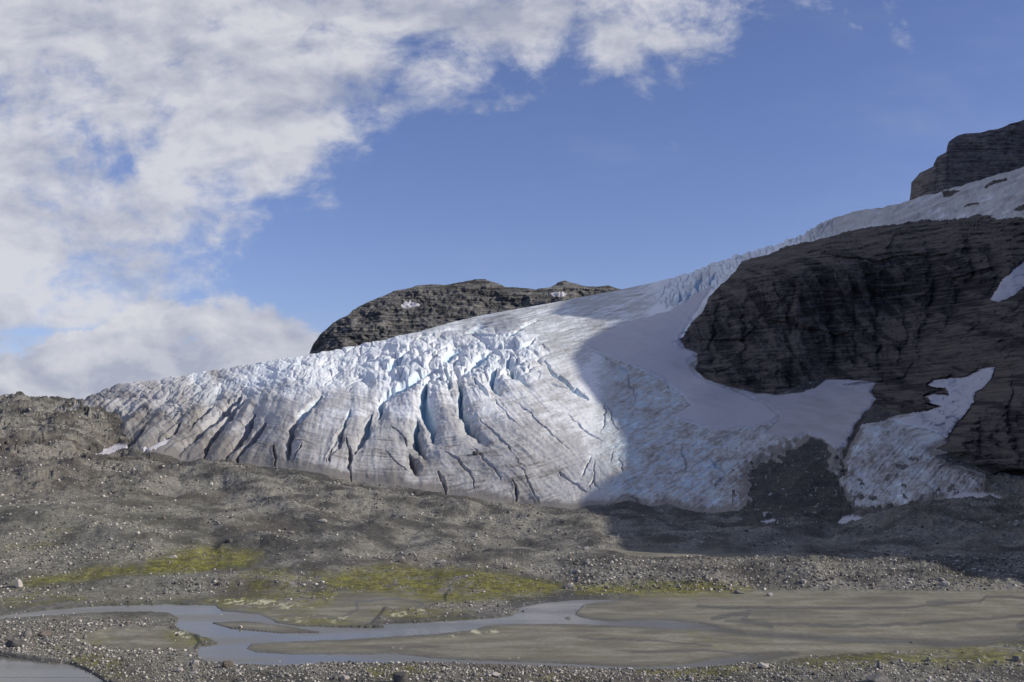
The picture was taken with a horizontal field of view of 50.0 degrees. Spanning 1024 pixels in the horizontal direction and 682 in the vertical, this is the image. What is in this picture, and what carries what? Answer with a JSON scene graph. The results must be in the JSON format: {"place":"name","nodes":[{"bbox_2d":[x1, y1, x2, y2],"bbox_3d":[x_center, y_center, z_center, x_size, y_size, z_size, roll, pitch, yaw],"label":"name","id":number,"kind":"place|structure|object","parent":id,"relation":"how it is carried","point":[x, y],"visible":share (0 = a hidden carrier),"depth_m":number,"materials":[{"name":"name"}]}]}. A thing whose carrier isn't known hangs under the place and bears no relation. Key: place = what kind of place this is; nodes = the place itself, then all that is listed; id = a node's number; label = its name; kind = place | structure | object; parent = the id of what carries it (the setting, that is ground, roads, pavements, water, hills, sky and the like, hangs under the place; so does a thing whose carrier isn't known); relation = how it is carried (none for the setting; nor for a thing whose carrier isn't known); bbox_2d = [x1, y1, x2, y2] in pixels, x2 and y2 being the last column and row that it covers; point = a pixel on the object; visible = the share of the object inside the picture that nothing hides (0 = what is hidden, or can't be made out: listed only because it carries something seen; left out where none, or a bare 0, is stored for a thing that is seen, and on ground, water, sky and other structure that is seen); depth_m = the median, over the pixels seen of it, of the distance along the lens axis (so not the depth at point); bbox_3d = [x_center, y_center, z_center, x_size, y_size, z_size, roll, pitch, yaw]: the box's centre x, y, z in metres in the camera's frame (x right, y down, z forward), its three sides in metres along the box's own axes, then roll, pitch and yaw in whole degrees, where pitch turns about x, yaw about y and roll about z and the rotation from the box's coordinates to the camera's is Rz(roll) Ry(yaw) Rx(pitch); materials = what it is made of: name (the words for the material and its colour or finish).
{"place":"outdoors","nodes":[
{"label":"outdoors","id":0,"kind":"place"},
{"bbox_2d":[310,279,620,353],"bbox_3d":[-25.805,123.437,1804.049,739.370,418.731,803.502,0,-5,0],"label":"hill","id":1,"kind":"structure","parent":0,"point":[385,317],"depth_m":1609.44,"materials":[{"name":"grey stone"}]},
{"bbox_2d":[401,300,420,307],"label":"snow patch","id":2,"kind":"object","parent":1,"relation":"on","point":[408,304],"visible":1,"depth_m":1621.33,"materials":[{"name":"white snow"}]},
{"bbox_2d":[550,291,565,296],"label":"snow patch","id":3,"kind":"object","parent":1,"relation":"on","point":[558,294],"visible":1,"depth_m":1640.53,"materials":[{"name":"white snow"}]},
{"bbox_2d":[0,379,1023,681],"bbox_3d":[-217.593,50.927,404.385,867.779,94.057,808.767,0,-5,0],"label":"ground","id":4,"kind":"structure","parent":0,"point":[380,531],"depth_m":259.95,"materials":[{"name":"grey gravel"}]},
{"bbox_2d":[4,639,30,647],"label":"boulder","id":5,"kind":"object","parent":4,"relation":"on","point":[16,643],"visible":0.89,"depth_m":133.89,"materials":[{"name":"grey stone"}]},
{"bbox_2d":[14,579,22,587],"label":"boulder","id":6,"kind":"object","parent":4,"relation":"on","point":[18,583],"visible":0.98,"depth_m":188.26,"materials":[{"name":"white stone"}]},
{"bbox_2d":[23,628,31,636],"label":"boulder","id":7,"kind":"object","parent":4,"relation":"on","point":[27,632],"visible":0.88,"depth_m":141.16,"materials":[{"name":"grey stone"}]},
{"bbox_2d":[37,630,52,635],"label":"boulder","id":8,"kind":"object","parent":4,"relation":"on","point":[46,632],"visible":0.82,"depth_m":141.34,"materials":[{"name":"stone"}]},
{"bbox_2d":[99,443,127,454],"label":"snow patch","id":9,"kind":"object","parent":4,"relation":"on","point":[114,448],"visible":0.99,"depth_m":465.00,"materials":[{"name":"white snow"}]},
{"bbox_2d":[108,679,120,681],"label":"boulder","id":10,"kind":"object","parent":4,"relation":"on","point":[113,680],"visible":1,"depth_m":113.40,"materials":[{"name":"grey stone"}]},
{"bbox_2d":[191,660,198,665],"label":"boulder","id":11,"kind":"object","parent":4,"relation":"on","point":[195,663],"visible":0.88,"depth_m":123.18,"materials":[{"name":"white stone"}]},
{"bbox_2d":[222,660,234,667],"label":"boulder","id":12,"kind":"object","parent":4,"relation":"on","point":[228,663],"visible":0.98,"depth_m":121.16,"materials":[{"name":"stone"}]},
{"bbox_2d":[224,538,232,542],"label":"boulder","id":13,"kind":"object","parent":4,"relation":"on","point":[228,540],"visible":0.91,"depth_m":233.49,"materials":[{"name":"grey stone"}]},
{"bbox_2d":[342,675,348,679],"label":"boulder","id":14,"kind":"object","parent":4,"relation":"on","point":[345,677],"visible":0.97,"depth_m":114.38,"materials":[{"name":"white stone"}]},
{"bbox_2d":[393,671,407,681],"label":"boulder","id":15,"kind":"object","parent":4,"relation":"on","point":[401,676],"visible":1,"depth_m":111.78,"materials":[{"name":"grey stone"}]},
{"bbox_2d":[490,672,499,676],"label":"boulder","id":16,"kind":"object","parent":4,"relation":"on","point":[495,674],"visible":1,"depth_m":116.14,"materials":[{"name":"white stone"}]},
{"bbox_2d":[0,382,1023,681],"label":"stones","id":17,"kind":"object","parent":4,"relation":"on","point":[422,664],"visible":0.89,"depth_m":179.93,"materials":[{"name":"grey stone"}]},
{"bbox_2d":[1,546,1023,679],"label":"moss","id":18,"kind":"object","parent":4,"relation":"on","point":[490,585],"visible":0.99,"depth_m":188.67,"materials":[{"name":"green plant"}]},
{"bbox_2d":[74,546,1023,668],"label":"mudflat","id":19,"kind":"structure","parent":4,"relation":"on","point":[940,615],"depth_m":149.76,"materials":[{"name":"grey soil"}]},
{"bbox_2d":[734,590,744,593],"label":"boulder","id":20,"kind":"object","parent":19,"relation":"on","point":[738,592],"visible":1,"depth_m":184.55,"materials":[{"name":"grey stone"}]},
{"bbox_2d":[562,584,574,588],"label":"boulder","id":21,"kind":"object","parent":4,"relation":"on","point":[571,586],"visible":1,"depth_m":188.37,"materials":[{"name":"grey stone"}]},
{"bbox_2d":[757,662,768,668],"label":"boulder","id":22,"kind":"object","parent":4,"relation":"on","point":[762,665],"visible":0.99,"depth_m":121.52,"materials":[{"name":"white stone"}]},
{"bbox_2d":[838,511,884,523],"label":"snow patch","id":23,"kind":"object","parent":4,"relation":"on","point":[846,519],"visible":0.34,"depth_m":329.95,"materials":[{"name":"white snow"}]},
{"bbox_2d":[866,673,888,681],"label":"boulder","id":24,"kind":"object","parent":4,"relation":"on","point":[877,677],"visible":1,"depth_m":112.47,"materials":[{"name":"grey stone"}]},
{"bbox_2d":[837,412,984,508],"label":"ice tongue","id":25,"kind":"object","parent":4,"relation":"on","point":[888,441],"visible":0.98,"depth_m":395.44,"materials":[{"name":"white ice"}]},
{"bbox_2d":[931,577,944,581],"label":"boulder","id":26,"kind":"object","parent":4,"relation":"on","point":[940,579],"visible":0.83,"depth_m":192.96,"materials":[{"name":"grey stone"}]},
{"bbox_2d":[940,581,949,586],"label":"boulder","id":27,"kind":"object","parent":4,"relation":"on","point":[945,583],"visible":0.99,"depth_m":189.64,"materials":[{"name":"grey stone"}]},
{"bbox_2d":[948,490,1001,497],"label":"snow patch","id":28,"kind":"object","parent":4,"relation":"on","point":[967,493],"visible":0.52,"depth_m":348.69,"materials":[{"name":"white snow"}]},
{"bbox_2d":[1012,655,1021,661],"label":"boulder","id":29,"kind":"object","parent":4,"relation":"on","point":[1016,658],"visible":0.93,"depth_m":124.60,"materials":[{"name":"grey stone"}]},
{"bbox_2d":[0,600,1023,676],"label":"river","id":30,"kind":"structure","parent":0,"point":[233,644],"depth_m":146.21,"materials":[{"name":"grey liquid"}]},
{"bbox_2d":[0,0,1023,398],"label":"sky","id":31,"kind":"structure","parent":0,"point":[187,186],"materials":[{"name":"blue"}]},
{"bbox_2d":[54,167,1023,523],"bbox_3d":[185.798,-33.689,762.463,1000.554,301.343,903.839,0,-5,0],"label":"glacier","id":32,"kind":"object","parent":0,"point":[540,405],"visible":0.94,"depth_m":502.62,"materials":[{"name":"white ice"}]},
{"bbox_2d":[142,437,171,451],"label":"snow patch","id":33,"kind":"object","parent":32,"relation":"on","point":[161,443],"visible":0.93,"depth_m":466.35,"materials":[{"name":"white snow"}]},
{"bbox_2d":[583,285,778,430],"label":"snow patch","id":34,"kind":"object","parent":32,"relation":"on","point":[654,344],"visible":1,"depth_m":602.72,"materials":[{"name":"white snow"}]},
{"bbox_2d":[681,178,1023,476],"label":"cliff","id":35,"kind":"structure","parent":0,"point":[902,316],"depth_m":595.50,"materials":[{"name":"grey stone"}]},
{"bbox_2d":[745,379,875,448],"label":"snow patch","id":36,"kind":"object","parent":35,"relation":"on","point":[831,411],"visible":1,"depth_m":514.52,"materials":[{"name":"white snow"}]},
{"bbox_2d":[894,367,994,436],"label":"snow patch","id":37,"kind":"object","parent":35,"relation":"on","point":[952,410],"visible":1,"depth_m":466.34,"materials":[{"name":"white snow"}]},
{"bbox_2d":[990,262,1023,301],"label":"snow patch","id":38,"kind":"object","parent":35,"relation":"on","point":[1012,283],"visible":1,"depth_m":555.02,"materials":[{"name":"white snow"}]},
{"bbox_2d":[909,120,1023,200],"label":"mountain peak","id":39,"kind":"structure","parent":0,"point":[964,159],"depth_m":957.51,"materials":[{"name":"grey stone"}]}
]}

